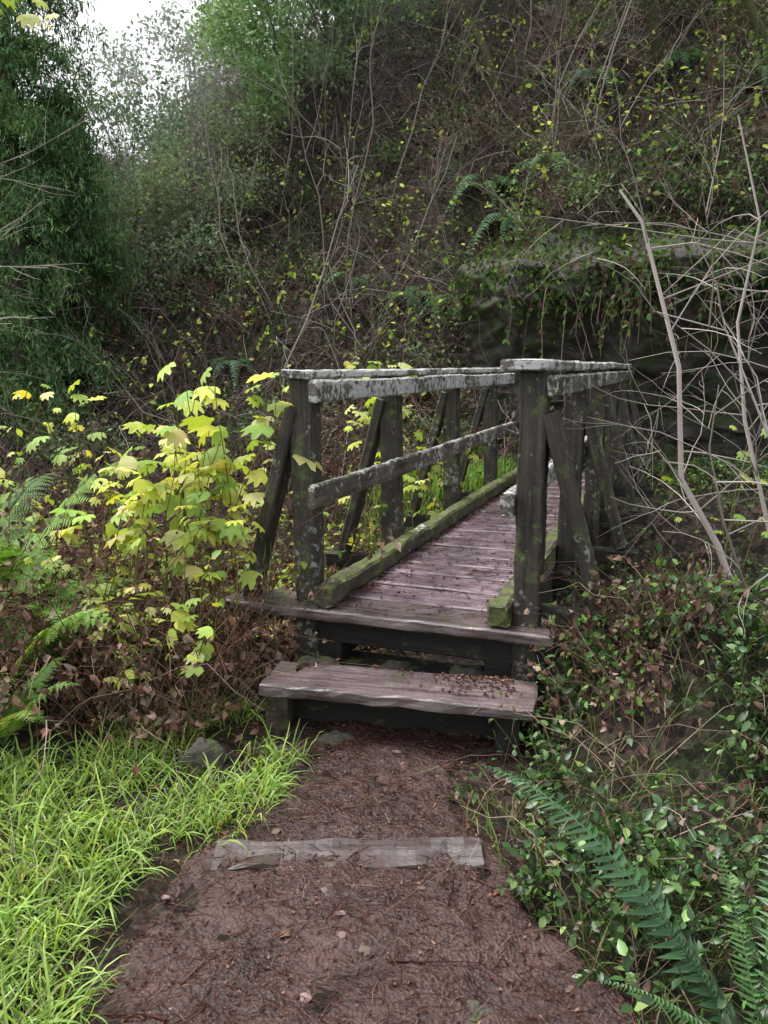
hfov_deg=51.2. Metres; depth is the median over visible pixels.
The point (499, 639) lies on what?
wooden footbridge
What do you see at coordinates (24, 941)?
grass
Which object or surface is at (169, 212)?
broadleaf tree
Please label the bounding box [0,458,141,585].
lady fern
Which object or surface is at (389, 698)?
wooden step
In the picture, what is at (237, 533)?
thimbleberry shrub
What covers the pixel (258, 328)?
fallen leaves
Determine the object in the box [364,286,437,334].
sword fern
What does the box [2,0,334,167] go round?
sky
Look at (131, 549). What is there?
thimbleberry shrub
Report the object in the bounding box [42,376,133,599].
thimbleberry shrub
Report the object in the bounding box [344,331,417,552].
thimbleberry shrub
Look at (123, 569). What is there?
bramble shrub
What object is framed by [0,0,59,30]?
leafy sprig
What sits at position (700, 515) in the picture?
bare shrub
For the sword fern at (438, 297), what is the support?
on the ground at (688, 762)
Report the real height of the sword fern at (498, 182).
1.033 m
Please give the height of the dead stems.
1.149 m
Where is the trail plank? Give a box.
[210,837,484,871]
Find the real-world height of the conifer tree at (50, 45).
12.791 m
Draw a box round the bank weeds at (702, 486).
[512,439,767,676]
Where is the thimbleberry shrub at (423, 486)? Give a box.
[402,408,479,528]
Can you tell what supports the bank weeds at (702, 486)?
on the ground at (688, 762)
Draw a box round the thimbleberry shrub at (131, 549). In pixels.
[24,490,160,700]
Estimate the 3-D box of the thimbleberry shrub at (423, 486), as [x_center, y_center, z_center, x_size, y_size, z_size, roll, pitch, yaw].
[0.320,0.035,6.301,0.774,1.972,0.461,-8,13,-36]
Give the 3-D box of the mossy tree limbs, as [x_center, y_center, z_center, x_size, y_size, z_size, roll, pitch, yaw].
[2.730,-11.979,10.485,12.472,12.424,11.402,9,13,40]
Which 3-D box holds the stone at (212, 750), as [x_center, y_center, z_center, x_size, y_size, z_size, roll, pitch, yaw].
[-0.727,1.007,3.218,0.200,0.224,0.193,0,10,0]
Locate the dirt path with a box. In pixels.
[66,717,644,1023]
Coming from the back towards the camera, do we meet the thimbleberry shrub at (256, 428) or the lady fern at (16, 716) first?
the thimbleberry shrub at (256, 428)
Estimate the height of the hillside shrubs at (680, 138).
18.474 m
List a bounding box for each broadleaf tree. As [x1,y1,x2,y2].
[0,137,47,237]
[16,23,217,256]
[33,83,264,317]
[80,0,257,151]
[109,65,316,265]
[169,0,376,147]
[225,0,449,74]
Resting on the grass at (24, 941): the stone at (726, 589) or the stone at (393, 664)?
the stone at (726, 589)
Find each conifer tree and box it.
[0,0,165,439]
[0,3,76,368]
[0,83,149,392]
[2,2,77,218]
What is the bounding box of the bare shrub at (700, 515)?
[505,6,767,658]
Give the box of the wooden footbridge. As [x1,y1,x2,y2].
[223,359,658,710]
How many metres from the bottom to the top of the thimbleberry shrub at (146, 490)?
1.300 m
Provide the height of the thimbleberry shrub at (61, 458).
1.439 m
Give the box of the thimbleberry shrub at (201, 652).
[103,626,224,737]
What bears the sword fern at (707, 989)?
on the ground at (688, 762)
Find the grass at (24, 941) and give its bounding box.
[0,431,767,1023]
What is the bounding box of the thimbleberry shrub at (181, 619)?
[87,583,222,719]
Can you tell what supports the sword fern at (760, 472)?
on the ground at (688, 762)
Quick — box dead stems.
[354,561,767,1023]
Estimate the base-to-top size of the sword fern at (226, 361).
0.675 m
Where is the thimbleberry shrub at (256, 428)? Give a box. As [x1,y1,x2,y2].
[179,358,323,684]
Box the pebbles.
[123,743,595,1020]
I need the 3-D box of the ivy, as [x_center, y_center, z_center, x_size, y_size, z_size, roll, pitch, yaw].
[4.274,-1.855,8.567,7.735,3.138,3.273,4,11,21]
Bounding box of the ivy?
[444,212,767,467]
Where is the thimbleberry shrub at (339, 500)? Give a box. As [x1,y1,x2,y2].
[254,447,427,590]
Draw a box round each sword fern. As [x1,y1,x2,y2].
[190,357,254,394]
[318,272,390,306]
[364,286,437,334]
[408,294,457,335]
[435,174,533,235]
[457,211,531,271]
[481,764,767,1023]
[491,150,600,209]
[542,65,635,127]
[640,47,711,90]
[652,457,737,479]
[693,458,767,488]
[715,65,767,109]
[732,465,767,487]
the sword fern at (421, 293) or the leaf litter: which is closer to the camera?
the leaf litter
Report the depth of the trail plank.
2.59 m
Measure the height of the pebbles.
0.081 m
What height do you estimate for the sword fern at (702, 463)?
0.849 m
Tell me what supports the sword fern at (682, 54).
on the ground at (688, 762)
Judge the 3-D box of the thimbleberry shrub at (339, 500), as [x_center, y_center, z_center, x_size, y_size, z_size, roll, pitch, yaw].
[-0.314,0.281,5.475,1.192,1.697,0.485,3,11,14]
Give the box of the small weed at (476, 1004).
[466,1000,491,1023]
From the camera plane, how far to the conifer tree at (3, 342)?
12.84 m
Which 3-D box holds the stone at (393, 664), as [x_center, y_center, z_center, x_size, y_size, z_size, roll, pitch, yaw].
[0.031,0.847,3.825,0.297,0.297,0.209,0,10,0]
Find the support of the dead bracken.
on the ground at (688, 762)
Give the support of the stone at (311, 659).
on the ground at (688, 762)
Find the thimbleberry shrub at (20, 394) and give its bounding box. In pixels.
[0,372,54,533]
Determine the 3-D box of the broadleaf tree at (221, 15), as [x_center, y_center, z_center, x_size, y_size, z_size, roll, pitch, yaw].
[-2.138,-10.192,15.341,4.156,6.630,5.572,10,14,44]
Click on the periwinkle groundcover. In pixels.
(679, 845)
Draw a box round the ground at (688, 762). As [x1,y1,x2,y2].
[0,0,767,1023]
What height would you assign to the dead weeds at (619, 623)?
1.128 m
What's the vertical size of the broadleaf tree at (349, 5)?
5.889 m
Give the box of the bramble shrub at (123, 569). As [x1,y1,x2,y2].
[0,422,474,700]
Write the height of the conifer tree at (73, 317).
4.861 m
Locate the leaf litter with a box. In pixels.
[19,476,662,1023]
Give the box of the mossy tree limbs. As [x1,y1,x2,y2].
[349,0,767,96]
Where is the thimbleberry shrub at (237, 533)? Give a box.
[166,470,270,714]
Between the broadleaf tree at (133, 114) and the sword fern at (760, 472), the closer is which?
the sword fern at (760, 472)
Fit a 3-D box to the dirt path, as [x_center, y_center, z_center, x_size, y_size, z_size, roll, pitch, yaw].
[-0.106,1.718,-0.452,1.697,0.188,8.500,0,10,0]
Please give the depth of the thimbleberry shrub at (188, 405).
4.12 m
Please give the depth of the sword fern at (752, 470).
8.27 m
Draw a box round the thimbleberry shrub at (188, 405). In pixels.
[115,353,251,669]
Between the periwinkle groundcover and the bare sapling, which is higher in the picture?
the bare sapling
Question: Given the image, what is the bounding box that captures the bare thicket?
[0,0,767,425]
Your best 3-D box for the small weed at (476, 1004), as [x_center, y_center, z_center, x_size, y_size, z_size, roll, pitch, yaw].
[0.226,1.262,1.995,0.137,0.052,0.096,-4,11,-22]
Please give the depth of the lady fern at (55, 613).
3.83 m
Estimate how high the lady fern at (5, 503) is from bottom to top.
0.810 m
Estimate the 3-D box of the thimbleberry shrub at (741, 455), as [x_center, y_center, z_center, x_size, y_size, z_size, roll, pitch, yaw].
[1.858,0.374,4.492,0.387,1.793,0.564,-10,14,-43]
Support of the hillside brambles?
on the ground at (688, 762)
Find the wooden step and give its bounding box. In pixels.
[258,660,537,756]
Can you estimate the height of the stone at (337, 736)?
0.128 m
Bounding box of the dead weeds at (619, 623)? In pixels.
[501,531,767,773]
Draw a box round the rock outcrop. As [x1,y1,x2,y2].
[458,225,767,468]
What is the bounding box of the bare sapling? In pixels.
[0,73,134,382]
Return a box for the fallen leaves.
[0,0,767,561]
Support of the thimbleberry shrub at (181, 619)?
on the ground at (688, 762)
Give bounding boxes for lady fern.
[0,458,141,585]
[0,473,82,544]
[0,556,125,698]
[0,569,147,670]
[0,655,78,746]
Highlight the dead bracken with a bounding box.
[0,393,516,894]
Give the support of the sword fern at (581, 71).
on the ground at (688, 762)
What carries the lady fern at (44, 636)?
on the ground at (688, 762)
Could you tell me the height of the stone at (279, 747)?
0.084 m
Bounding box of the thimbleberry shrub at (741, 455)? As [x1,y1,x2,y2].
[661,421,767,612]
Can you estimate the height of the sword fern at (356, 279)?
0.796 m
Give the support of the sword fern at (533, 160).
on the ground at (688, 762)
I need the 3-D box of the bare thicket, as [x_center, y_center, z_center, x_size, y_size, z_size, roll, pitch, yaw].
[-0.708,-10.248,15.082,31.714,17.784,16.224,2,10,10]
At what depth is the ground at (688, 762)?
10.03 m
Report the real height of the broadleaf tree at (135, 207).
3.939 m
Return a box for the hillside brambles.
[0,0,767,540]
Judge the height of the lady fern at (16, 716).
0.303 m
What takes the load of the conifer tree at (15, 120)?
on the ground at (688, 762)
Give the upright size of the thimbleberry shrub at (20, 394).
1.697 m
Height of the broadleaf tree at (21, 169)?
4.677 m
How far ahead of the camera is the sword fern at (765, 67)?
10.60 m
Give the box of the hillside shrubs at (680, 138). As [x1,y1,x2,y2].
[0,0,767,518]
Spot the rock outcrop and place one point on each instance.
(650, 367)
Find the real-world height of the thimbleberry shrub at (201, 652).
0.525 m
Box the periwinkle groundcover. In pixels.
[448,546,767,1023]
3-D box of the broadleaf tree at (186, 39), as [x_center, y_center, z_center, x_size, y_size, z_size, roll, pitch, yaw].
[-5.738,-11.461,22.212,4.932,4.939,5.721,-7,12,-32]
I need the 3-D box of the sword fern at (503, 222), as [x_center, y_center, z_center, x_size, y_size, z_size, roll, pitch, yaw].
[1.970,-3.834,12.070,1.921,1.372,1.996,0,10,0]
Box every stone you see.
[178,737,227,775]
[277,744,289,749]
[297,655,339,664]
[313,730,355,744]
[367,660,412,670]
[449,665,483,676]
[697,573,743,602]
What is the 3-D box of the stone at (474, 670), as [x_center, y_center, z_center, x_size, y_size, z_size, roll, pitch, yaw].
[0.387,0.830,3.767,0.269,0.239,0.198,0,10,0]
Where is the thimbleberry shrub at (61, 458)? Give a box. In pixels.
[32,396,130,603]
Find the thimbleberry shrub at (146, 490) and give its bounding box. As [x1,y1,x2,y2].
[48,425,254,683]

